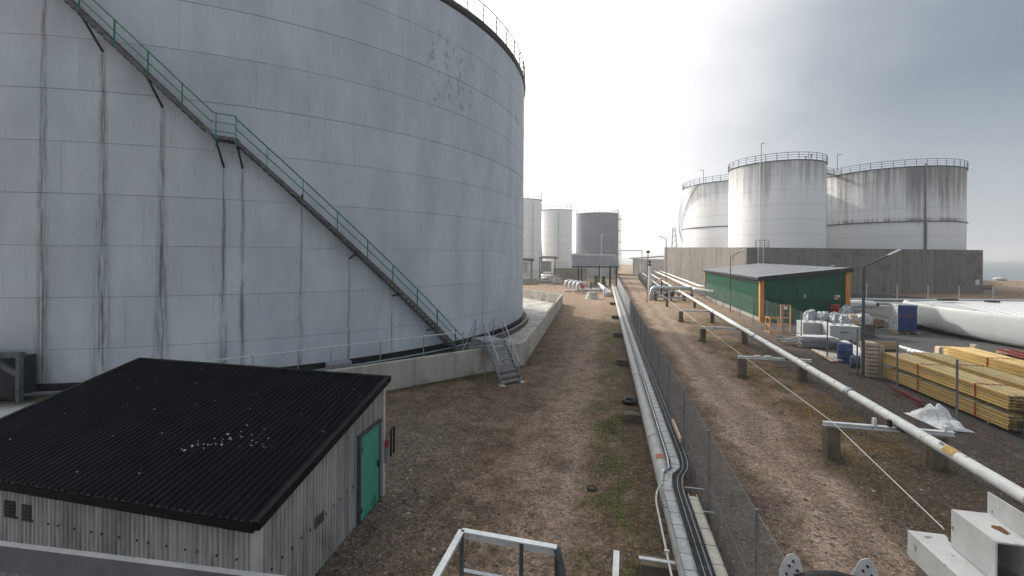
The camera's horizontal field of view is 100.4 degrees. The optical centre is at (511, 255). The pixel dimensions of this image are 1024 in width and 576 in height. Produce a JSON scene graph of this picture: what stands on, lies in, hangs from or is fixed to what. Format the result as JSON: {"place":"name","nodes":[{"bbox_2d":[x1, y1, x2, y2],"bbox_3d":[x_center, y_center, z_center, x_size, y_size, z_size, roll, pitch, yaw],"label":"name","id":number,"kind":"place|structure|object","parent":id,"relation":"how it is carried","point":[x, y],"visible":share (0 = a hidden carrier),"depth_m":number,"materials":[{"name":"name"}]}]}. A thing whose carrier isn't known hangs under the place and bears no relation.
{"place":"outdoors","nodes":[
{"label":"outdoors","id":0,"kind":"place"},
{"bbox_2d":[0,541,284,575],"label":"guard rail","id":1,"kind":"object","parent":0,"point":[27,559],"visible":1,"depth_m":1.75,"materials":[{"name":"silver metal"}]},
{"bbox_2d":[0,298,553,417],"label":"bund floor","id":2,"kind":"structure","parent":0,"point":[536,310],"depth_m":36.59,"materials":[{"name":"grey concrete"}]},
{"bbox_2d":[0,0,528,402],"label":"storage tank","id":3,"kind":"object","parent":2,"relation":"on","point":[195,180],"visible":1,"depth_m":20.39,"materials":[{"name":"white metal"}]},
{"bbox_2d":[0,352,60,401],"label":"manway frame","id":4,"kind":"object","parent":3,"relation":"attached to","point":[17,376],"visible":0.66,"depth_m":17.15,"materials":[{"name":"black metal"}]},
{"bbox_2d":[325,359,351,369],"bbox_3d":[-7.753,5.346,19.087,1.000,1.200,0.600,0,0,-36],"label":"cabinet","id":5,"kind":"object","parent":2,"relation":"on","point":[341,363],"visible":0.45,"depth_m":18.89,"materials":[{"name":"grey metal"}]},
{"bbox_2d":[523,279,536,284],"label":"tub wall","id":6,"kind":"structure","parent":0,"point":[529,281],"depth_m":90.00,"materials":[{"name":"concrete"}]},
{"bbox_2d":[553,268,586,279],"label":"tub wall","id":7,"kind":"structure","parent":0,"point":[572,273],"depth_m":108.00,"materials":[{"name":"concrete"}]},
{"bbox_2d":[572,253,615,277],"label":"flat building","id":8,"kind":"structure","parent":0,"point":[592,272],"depth_m":121.00,"materials":[{"name":"grey metal"}]},
{"bbox_2d":[648,260,651,291],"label":"pipe","id":9,"kind":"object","parent":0,"point":[649,274],"depth_m":73.75,"materials":[{"name":"silver metal"}]},
{"bbox_2d":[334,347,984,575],"bbox_3d":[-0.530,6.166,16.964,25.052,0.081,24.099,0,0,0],"label":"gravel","id":10,"kind":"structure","parent":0,"point":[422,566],"depth_m":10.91,"materials":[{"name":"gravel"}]},
{"bbox_2d":[315,264,1023,575],"bbox_3d":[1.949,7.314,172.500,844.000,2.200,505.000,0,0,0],"label":"ground","id":11,"kind":"structure","parent":0,"point":[590,325],"depth_m":12.99,"materials":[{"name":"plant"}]},
{"bbox_2d":[0,357,390,575],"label":"shed","id":12,"kind":"structure","parent":11,"relation":"on","point":[300,492],"depth_m":8.37,"materials":[{"name":"black metal"}]},
{"bbox_2d":[9,369,323,473],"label":"shell fragments","id":13,"kind":"object","parent":12,"relation":"on","point":[207,444],"visible":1,"depth_m":8.54,"materials":[{"name":"stone"}]},
{"bbox_2d":[361,424,379,520],"bbox_3d":[-3.374,5.157,10.222,0.123,1.920,0.871,0,0,9],"label":"door","id":14,"kind":"structure","parent":12,"relation":"in","point":[370,462],"depth_m":10.20,"materials":[{"name":"green metal"}]},
{"bbox_2d":[385,426,394,462],"bbox_3d":[-3.138,4.893,11.050,0.130,0.870,0.329,0,0,34],"label":"hose bracket","id":15,"kind":"object","parent":12,"relation":"attached to","point":[387,440],"visible":1,"depth_m":10.98,"materials":[{"name":"metal"}]},
{"bbox_2d":[325,289,562,390],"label":"bund wall","id":16,"kind":"structure","parent":11,"relation":"on","point":[408,372],"depth_m":21.50,"materials":[{"name":"concrete"}]},
{"bbox_2d":[198,331,469,369],"bbox_3d":[-6.876,4.513,18.636,11.605,1.318,0.060,0,0,-36],"label":"bund handrail","id":17,"kind":"object","parent":16,"relation":"on","point":[331,347],"visible":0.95,"depth_m":18.06,"materials":[{"name":"grey metal"}]},
{"bbox_2d":[463,318,524,386],"bbox_3d":[-1.118,4.784,22.187,1.340,2.830,4.288,0,0,-34],"label":"stile stair","id":18,"kind":"object","parent":11,"relation":"on","point":[486,340],"visible":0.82,"depth_m":21.48,"materials":[{"name":"metal"}]},
{"bbox_2d":[432,528,566,575],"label":"platform handrail","id":19,"kind":"object","parent":11,"relation":"on","point":[520,544],"visible":1,"depth_m":4.17,"materials":[{"name":"silver metal"}]},
{"bbox_2d":[331,305,669,575],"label":"moss tufts","id":20,"kind":"object","parent":11,"relation":"on","point":[534,358],"visible":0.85,"depth_m":13.37,"materials":[{"name":"plant"}]},
{"bbox_2d":[523,258,533,278],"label":"pump shelter","id":21,"kind":"object","parent":11,"relation":"on","point":[525,267],"visible":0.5,"depth_m":97.85,"materials":[{"name":"black metal"}]},
{"bbox_2d":[523,190,541,279],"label":"storage tank","id":22,"kind":"object","parent":11,"relation":"on","point":[532,219],"visible":0.47,"depth_m":100.45,"materials":[{"name":"white metal"}]},
{"bbox_2d":[539,256,562,279],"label":"pump shelter","id":23,"kind":"object","parent":11,"relation":"on","point":[545,266],"visible":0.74,"depth_m":103.85,"materials":[{"name":"black metal"}]},
{"bbox_2d":[537,273,570,282],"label":"yard pipework","id":24,"kind":"object","parent":11,"relation":"on","point":[550,280],"visible":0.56,"depth_m":96.68,"materials":[{"name":"white paint"}]},
{"bbox_2d":[541,202,572,278],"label":"storage tank","id":25,"kind":"object","parent":11,"relation":"on","point":[556,234],"visible":0.73,"depth_m":111.42,"materials":[{"name":"white metal"}]},
{"bbox_2d":[564,280,610,296],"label":"silver manifold","id":26,"kind":"object","parent":11,"relation":"on","point":[606,291],"visible":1,"depth_m":71.30,"materials":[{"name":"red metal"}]},
{"bbox_2d":[585,292,598,298],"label":"concrete cone","id":27,"kind":"object","parent":11,"relation":"on","point":[591,295],"visible":1,"depth_m":61.03,"materials":[{"name":"grey concrete"}]},
{"bbox_2d":[587,485,596,491],"bbox_3d":[2.126,6.192,11.339,0.290,0.045,0.283,0,0,0],"label":"drain cover","id":28,"kind":"object","parent":11,"relation":"on","point":[590,487],"visible":1,"depth_m":11.31,"materials":[{"name":"black metal"}]},
{"bbox_2d":[571,256,618,286],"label":"shelter","id":29,"kind":"object","parent":11,"relation":"on","point":[599,261],"depth_m":86.68,"materials":[{"name":"grey metal"}]},
{"bbox_2d":[576,208,621,273],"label":"storage tank","id":30,"kind":"object","parent":11,"relation":"on","point":[591,225],"visible":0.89,"depth_m":143.80,"materials":[{"name":"steel"}]},
{"bbox_2d":[612,550,619,575],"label":"handrail end","id":31,"kind":"object","parent":11,"relation":"on","point":[615,572],"visible":1,"depth_m":3.88,"materials":[{"name":"silver metal"}]},
{"bbox_2d":[611,315,624,318],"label":"pipe sleeper","id":32,"kind":"object","parent":11,"relation":"on","point":[615,316],"visible":0.47,"depth_m":41.96,"materials":[{"name":"concrete"}]},
{"bbox_2d":[612,285,700,575],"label":"pipeline","id":33,"kind":"object","parent":32,"relation":"on","point":[658,457],"visible":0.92,"depth_m":13.16,"materials":[{"name":"white paint"}]},
{"bbox_2d":[617,277,632,324],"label":"fence","id":34,"kind":"object","parent":11,"relation":"on","point":[625,296],"visible":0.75,"depth_m":46.38,"materials":[{"name":"grey metal"}]},
{"bbox_2d":[617,355,641,365],"bbox_3d":[6.673,5.857,24.224,1.460,0.780,0.320,0,0,13],"label":"pipe sleeper","id":35,"kind":"object","parent":11,"relation":"on","point":[624,362],"visible":0.42,"depth_m":24.14,"materials":[{"name":"concrete"}]},
{"bbox_2d":[622,397,637,404],"bbox_3d":[4.966,6.145,17.974,0.650,0.162,0.650,0,0,0],"label":"tyre","id":36,"kind":"object","parent":11,"relation":"on","point":[629,401],"visible":1,"depth_m":17.81,"materials":[{"name":"rubber"}]},
{"bbox_2d":[622,404,660,424],"bbox_3d":[4.872,5.844,15.924,1.460,0.780,0.320,0,0,13],"label":"pipe sleeper","id":37,"kind":"object","parent":11,"relation":"on","point":[635,417],"visible":0.43,"depth_m":15.86,"materials":[{"name":"concrete"}]},
{"bbox_2d":[614,287,672,575],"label":"conduit","id":38,"kind":"object","parent":11,"relation":"on","point":[666,551],"visible":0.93,"depth_m":9.90,"materials":[{"name":"silver metal"}]},
{"bbox_2d":[614,286,697,575],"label":"cable tray","id":39,"kind":"object","parent":38,"relation":"on","point":[686,558],"visible":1,"depth_m":10.21,"materials":[{"name":"silver metal"}]},
{"bbox_2d":[616,286,715,575],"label":"cable bundle","id":40,"kind":"object","parent":39,"relation":"attached to","point":[701,549],"visible":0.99,"depth_m":9.79,"materials":[{"name":"rubber"}]},
{"bbox_2d":[629,256,663,275],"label":"cream building","id":41,"kind":"structure","parent":11,"relation":"on","point":[639,264],"depth_m":137.00,"materials":[{"name":"white paint"}]},
{"bbox_2d":[648,279,693,300],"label":"valve manifold","id":42,"kind":"object","parent":11,"relation":"on","point":[652,295],"visible":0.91,"depth_m":59.55,"materials":[{"name":"silver metal"}]},
{"bbox_2d":[639,553,710,575],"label":"pipe sleeper","id":43,"kind":"object","parent":11,"relation":"on","point":[651,565],"visible":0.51,"depth_m":8.16,"materials":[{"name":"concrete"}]},
{"bbox_2d":[688,493,727,575],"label":"cable tray","id":44,"kind":"object","parent":43,"relation":"on","point":[718,565],"visible":1,"depth_m":8.14,"materials":[{"name":"beige metal"}]},
{"bbox_2d":[672,419,681,470],"bbox_3d":[4.943,5.720,12.867,0.117,1.030,1.433,0,0,11],"label":"plank","id":45,"kind":"object","parent":11,"relation":"on","point":[679,439],"visible":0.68,"depth_m":12.53,"materials":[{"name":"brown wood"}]},
{"bbox_2d":[664,297,697,307],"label":"trestle","id":46,"kind":"object","parent":11,"relation":"on","point":[666,303],"visible":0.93,"depth_m":52.31,"materials":[{"name":"metal"}]},
{"bbox_2d":[678,310,713,322],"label":"pipe support","id":47,"kind":"object","parent":11,"relation":"on","point":[711,317],"visible":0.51,"depth_m":40.33,"materials":[{"name":"concrete"}]},
{"bbox_2d":[679,170,728,246],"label":"storage tank","id":48,"kind":"object","parent":11,"relation":"on","point":[704,214],"visible":0.38,"depth_m":96.52,"materials":[{"name":"white metal"}]},
{"bbox_2d":[632,303,784,575],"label":"fence","id":49,"kind":"object","parent":11,"relation":"on","point":[637,327],"visible":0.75,"depth_m":9.51,"materials":[{"name":"grey metal"}]},
{"bbox_2d":[700,326,750,343],"bbox_3d":[15.298,5.824,30.672,3.390,1.365,0.373,0,0,13],"label":"pipe support","id":50,"kind":"object","parent":11,"relation":"on","point":[744,337],"visible":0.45,"depth_m":30.73,"materials":[{"name":"concrete"}]},
{"bbox_2d":[737,355,811,381],"bbox_3d":[13.291,5.810,21.641,3.390,1.365,0.436,0,0,13],"label":"pipe support","id":51,"kind":"object","parent":11,"relation":"on","point":[742,369],"visible":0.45,"depth_m":21.79,"materials":[{"name":"concrete"}]},
{"bbox_2d":[646,271,1023,504],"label":"pipeline","id":52,"kind":"object","parent":51,"relation":"on","point":[1000,482],"visible":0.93,"depth_m":12.35,"materials":[{"name":"white metal"}]},
{"bbox_2d":[728,143,827,247],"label":"storage tank","id":53,"kind":"object","parent":11,"relation":"on","point":[779,203],"visible":0.82,"depth_m":74.23,"materials":[{"name":"white metal"}]},
{"bbox_2d":[765,305,790,333],"bbox_3d":[21.951,5.226,34.900,1.928,2.255,1.078,0,0,13],"label":"wooden crate frame","id":54,"kind":"object","parent":11,"relation":"on","point":[778,325],"visible":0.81,"depth_m":35.23,"materials":[{"name":"orange wood"}]},
{"bbox_2d":[776,336,809,342],"bbox_3d":[19.707,5.862,29.858,2.302,0.812,4.623,0,0,43],"label":"scrap heap","id":55,"kind":"object","parent":11,"relation":"on","point":[789,339],"visible":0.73,"depth_m":29.45,"materials":[{"name":"grey metal"}]},
{"bbox_2d":[614,320,973,574],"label":"weeds","id":56,"kind":"object","parent":11,"relation":"on","point":[947,470],"visible":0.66,"depth_m":13.77,"materials":[{"name":"green plant"}]},
{"bbox_2d":[664,247,982,293],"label":"retaining wall","id":57,"kind":"structure","parent":11,"relation":"on","point":[918,271],"depth_m":73.94,"materials":[{"name":"concrete"}]},
{"bbox_2d":[755,240,769,263],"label":"wall ladder","id":58,"kind":"object","parent":57,"relation":"attached to","point":[764,245],"depth_m":68.75,"materials":[{"name":"grey metal"}]},
{"bbox_2d":[779,553,877,575],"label":"roller bracket","id":59,"kind":"object","parent":11,"relation":"on","point":[791,565],"visible":1,"depth_m":3.73,"materials":[{"name":"grey metal"}]},
{"bbox_2d":[837,342,852,363],"bbox_3d":[19.729,5.773,25.288,0.783,1.130,0.783,0,0,0],"label":"drum","id":60,"kind":"object","parent":11,"relation":"on","point":[849,349],"visible":0.74,"depth_m":25.01,"materials":[{"name":"blue paint"}]},
{"bbox_2d":[691,290,1023,446],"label":"yard","id":61,"kind":"structure","parent":11,"relation":"on","point":[926,340],"depth_m":31.74,"materials":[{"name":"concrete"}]},
{"bbox_2d":[658,270,704,287],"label":"pipeline","id":62,"kind":"object","parent":61,"relation":"on","point":[684,280],"visible":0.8,"depth_m":77.73,"materials":[{"name":"white paint"}]},
{"bbox_2d":[796,320,828,334],"bbox_3d":[22.942,5.660,32.482,1.910,1.400,1.200,0,0,13],"label":"steel cabinet","id":63,"kind":"object","parent":61,"relation":"on","point":[813,330],"visible":0.73,"depth_m":32.04,"materials":[{"name":"grey metal"}]},
{"bbox_2d":[796,334,839,348],"bbox_3d":[21.005,5.927,29.340,2.347,0.735,1.134,0,0,12],"label":"plank pile","id":64,"kind":"object","parent":61,"relation":"on","point":[816,341],"visible":0.81,"depth_m":29.00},
{"bbox_2d":[811,349,842,361],"bbox_3d":[20.203,6.211,26.348,1.920,0.110,3.482,0,0,19],"label":"plank pile","id":65,"kind":"object","parent":61,"relation":"on","point":[824,353],"visible":0.64,"depth_m":26.41,"materials":[{"name":"brown wood"}]},
{"bbox_2d":[822,323,859,341],"bbox_3d":[23.890,5.667,30.990,1.960,1.400,1.200,0,0,13],"label":"steel cabinet","id":66,"kind":"object","parent":61,"relation":"on","point":[840,328],"visible":0.84,"depth_m":30.49,"materials":[{"name":"grey metal"}]},
{"bbox_2d":[839,304,852,313],"bbox_3d":[29.331,5.336,37.501,1.307,2.138,1.161,0,0,0],"label":"wrapped bundle","id":67,"kind":"object","parent":61,"relation":"on","point":[846,309],"visible":0.38,"depth_m":37.24,"materials":[{"name":"silver metal"}]},
{"bbox_2d":[835,340,860,355],"bbox_3d":[21.650,5.911,27.208,0.760,0.230,5.188,0,0,21],"label":"plank pile","id":68,"kind":"object","parent":61,"relation":"on","point":[859,352],"visible":0.22,"depth_m":26.45,"materials":[{"name":"white plastic"}]},
{"bbox_2d":[849,355,860,367],"bbox_3d":[19.586,6.007,23.947,0.960,0.680,0.680,0,0,30],"label":"drum","id":69,"kind":"object","parent":61,"relation":"on","point":[853,363],"visible":0.27,"depth_m":23.89,"materials":[{"name":"blue plastic"}]},
{"bbox_2d":[853,324,861,337],"bbox_3d":[26.750,5.873,33.600,1.050,1.017,1.000,0,0,13],"label":"storage crate","id":70,"kind":"object","parent":61,"relation":"on","point":[860,325],"visible":0.07,"depth_m":33.06,"materials":[{"name":"grey metal"}]},
{"bbox_2d":[846,313,860,323],"bbox_3d":[26.766,4.959,33.609,1.029,0.791,0.936,0,0,0],"label":"wrapped bundle","id":71,"kind":"object","parent":70,"relation":"on","point":[854,318],"visible":0.62,"depth_m":33.24,"materials":[{"name":"beige plastic"}]},
{"bbox_2d":[850,300,878,306],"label":"covered roll","id":72,"kind":"object","parent":61,"relation":"on","point":[867,303],"visible":0.7,"depth_m":52.95,"materials":[{"name":"plastic"}]},
{"bbox_2d":[865,324,874,336],"bbox_3d":[27.755,5.893,33.800,1.260,0.992,1.000,0,0,13],"label":"storage crate","id":73,"kind":"object","parent":61,"relation":"on","point":[869,330],"visible":0.36,"depth_m":33.27,"materials":[{"name":"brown wood"}]},
{"bbox_2d":[856,313,872,323],"bbox_3d":[27.764,4.954,33.805,1.249,0.867,0.957,0,0,0],"label":"wrapped bundle","id":74,"kind":"object","parent":73,"relation":"on","point":[868,320],"visible":0.57,"depth_m":33.45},
{"bbox_2d":[860,341,884,377],"bbox_3d":[18.814,5.434,22.331,0.785,1.795,0.800,0,0,13],"label":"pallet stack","id":75,"kind":"object","parent":61,"relation":"on","point":[876,370],"visible":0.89,"depth_m":21.98,"materials":[{"name":"brown wood"}]},
{"bbox_2d":[850,298,906,306],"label":"barrier rail","id":76,"kind":"object","parent":61,"relation":"on","point":[879,301],"visible":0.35,"depth_m":58.52,"materials":[{"name":"grey metal"}]},
{"bbox_2d":[872,319,884,326],"bbox_3d":[32.349,6.041,38.389,1.500,0.690,0.970,0,0,13],"label":"open crate","id":77,"kind":"object","parent":61,"relation":"on","point":[879,322],"visible":0.52,"depth_m":37.85,"materials":[{"name":"brown wood"}]},
{"bbox_2d":[858,340,898,354],"bbox_3d":[23.268,5.878,27.157,1.970,0.970,0.725,0,0,13],"label":"long crate","id":78,"kind":"object","parent":61,"relation":"on","point":[893,345],"visible":0.33,"depth_m":26.78,"materials":[{"name":"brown wood"}]},
{"bbox_2d":[888,303,918,333],"bbox_3d":[32.398,5.229,35.338,1.500,2.385,1.250,0,0,13],"label":"wrapped pallet","id":79,"kind":"object","parent":61,"relation":"on","point":[903,317],"visible":1,"depth_m":34.88,"materials":[{"name":"blue paint"}]},
{"bbox_2d":[899,345,926,353],"bbox_3d":[24.526,5.846,26.413,0.753,0.190,2.842,0,0,11],"label":"lagging bundle","id":80,"kind":"object","parent":61,"relation":"on","point":[909,350],"visible":0.69,"depth_m":26.06,"materials":[{"name":"white plastic"}]},
{"bbox_2d":[852,283,994,298],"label":"fence","id":81,"kind":"object","parent":61,"relation":"on","point":[958,294],"visible":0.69,"depth_m":61.15,"materials":[{"name":"grey metal"}]},
{"bbox_2d":[935,346,946,353],"bbox_3d":[27.749,6.149,27.575,0.500,0.490,0.400,0,0,13],"label":"timber block","id":82,"kind":"object","parent":61,"relation":"on","point":[938,349],"depth_m":27.48,"materials":[{"name":"brown wood"}]},
{"bbox_2d":[882,366,1023,430],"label":"beam bundle","id":83,"kind":"object","parent":61,"relation":"on","point":[920,385],"visible":0.76,"depth_m":17.07,"materials":[{"name":"yellow wood"}]},
{"bbox_2d":[882,352,1023,410],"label":"beam bundle","id":84,"kind":"object","parent":83,"relation":"on","point":[973,383],"visible":0.91,"depth_m":17.18,"materials":[{"name":"yellow wood"}]},
{"bbox_2d":[902,299,1023,346],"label":"hull shell","id":85,"kind":"object","parent":61,"relation":"on","point":[1001,321],"visible":0.87,"depth_m":33.03,"materials":[{"name":"plastic"}]},
{"bbox_2d":[996,348,1023,359],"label":"red beam","id":86,"kind":"structure","parent":61,"relation":"on","point":[1013,353],"depth_m":26.14,"materials":[{"name":"metal"}]},
{"bbox_2d":[704,283,1023,458],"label":"yard fence","id":87,"kind":"object","parent":11,"relation":"on","point":[957,370],"visible":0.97,"depth_m":20.27,"materials":[{"name":"grey metal"}]},
{"bbox_2d":[861,249,902,376],"bbox_3d":[18.953,3.011,21.914,1.659,6.642,0.255,0,0,19],"label":"lamp post","id":88,"kind":"object","parent":11,"relation":"on","point":[863,315],"visible":1,"depth_m":22.09,"materials":[{"name":"grey metal"}]},
{"bbox_2d":[822,417,955,470],"bbox_3d":[11.335,5.722,12.861,3.390,1.515,0.497,0,0,13],"label":"pipe support","id":89,"kind":"object","parent":11,"relation":"on","point":[831,439],"visible":0.6,"depth_m":12.99,"materials":[{"name":"concrete"}]},
{"bbox_2d":[662,295,943,528],"bbox_3d":[14.181,5.289,32.212,0.244,0.399,48.778,0,0,13],"label":"guard wire","id":90,"kind":"object","parent":89,"relation":"attached to","point":[842,431],"visible":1,"depth_m":11.85,"materials":[{"name":"white paint"}]},
{"bbox_2d":[826,154,968,249],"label":"storage tank","id":91,"kind":"object","parent":11,"relation":"on","point":[916,207],"visible":0.63,"depth_m":78.92,"materials":[{"name":"white metal"}]},
{"bbox_2d":[889,384,923,405],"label":"red beam","id":92,"kind":"structure","parent":11,"relation":"on","point":[908,395],"depth_m":18.76,"materials":[{"name":"metal"}]},
{"bbox_2d":[905,403,974,432],"bbox_3d":[16.017,5.948,16.073,1.056,0.668,1.869,0,0,6],"label":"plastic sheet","id":93,"kind":"object","parent":11,"relation":"on","point":[938,415],"visible":0.98,"depth_m":15.95,"materials":[{"name":"white plastic"}]},
{"bbox_2d":[907,492,1023,575],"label":"anchor block","id":94,"kind":"structure","parent":11,"relation":"on","point":[990,542],"depth_m":7.63,"materials":[{"name":"concrete"},{"name":"steel"}]},
{"bbox_2d":[653,270,712,292],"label":"pipeline","id":95,"kind":"object","parent":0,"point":[694,288],"visible":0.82,"depth_m":68.02,"materials":[{"name":"white paint"}]},
{"bbox_2d":[455,0,1023,259],"label":"sky","id":96,"kind":"structure","parent":0,"point":[627,103],"materials":[{"name":"white"}]},
{"bbox_2d":[702,263,853,322],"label":"green building","id":97,"kind":"structure","parent":0,"point":[800,288],"depth_m":40.66,"materials":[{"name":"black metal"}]},
{"bbox_2d":[618,257,1023,280],"bbox_3d":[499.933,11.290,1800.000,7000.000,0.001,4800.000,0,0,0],"label":"sea","id":98,"kind":"structure","parent":0,"point":[1008,269],"depth_m":370.47,"materials":[{"name":"grey liquid"}]},
{"bbox_2d":[831,304,839,312],"bbox_3d":[29.541,5.101,39.000,0.700,1.210,0.700,0,0,0],"label":"drum","id":99,"kind":"object","parent":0,"point":[835,307],"visible":0.56,"depth_m":38.76,"materials":[{"name":"red paint"}]},
{"bbox_2d":[983,280,1023,285],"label":"sand bank","id":100,"kind":"structure","parent":0,"point":[1007,282],"depth_m":100.43,"materials":[{"name":"beige sand"}]},
{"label":"storage crate","id":101,"kind":"object","parent":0,"visible":0},
{"bbox_2d":[802,309,816,320],"bbox_3d":[24.368,4.901,34.777,1.098,1.029,0.960,0,0,0],"label":"wrapped bundle","id":102,"kind":"object","parent":101,"relation":"on","point":[811,314],"visible":0.81,"depth_m":34.49,"materials":[{"name":"silver metal"}]},
{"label":"storage crate","id":103,"kind":"object","parent":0,"visible":0},
{"bbox_2d":[816,311,829,321],"bbox_3d":[25.023,4.923,34.302,1.063,0.915,0.916,0,0,0],"label":"wrapped bundle","id":104,"kind":"object","parent":103,"relation":"on","point":[824,315],"visible":0.79,"depth_m":34.07,"materials":[{"name":"silver metal"}]},
{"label":"storage crate","id":105,"kind":"object","parent":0,"visible":0},
{"bbox_2d":[828,312,839,323],"bbox_3d":[25.457,4.889,33.602,0.750,0.931,0.944,0,0,0],"label":"wrapped bundle","id":106,"kind":"object","parent":105,"relation":"on","point":[833,317],"visible":0.8,"depth_m":33.41,"materials":[{"name":"silver metal"}]},
{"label":"storage crate","id":107,"kind":"object","parent":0,"visible":0},
{"bbox_2d":[837,313,851,323],"bbox_3d":[25.743,4.922,33.201,0.871,0.822,0.950,0,0,0],"label":"wrapped bundle","id":108,"kind":"object","parent":107,"relation":"on","point":[843,318],"visible":0.9,"depth_m":32.88,"materials":[{"name":"silver metal"}]},
{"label":"beam bundle","id":109,"kind":"object","parent":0,"visible":0},
{"bbox_2d":[914,352,1023,390],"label":"beam bundle","id":110,"kind":"object","parent":109,"relation":"on","point":[1005,379],"visible":0.66,"depth_m":18.41,"materials":[{"name":"yellow wood"}]},
{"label":"beam bundle","id":111,"kind":"object","parent":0,"visible":0},
{"bbox_2d":[943,346,1023,377],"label":"beam bundle","id":112,"kind":"object","parent":111,"relation":"on","point":[1007,364],"visible":0.97,"depth_m":20.69,"materials":[{"name":"yellow wood"}]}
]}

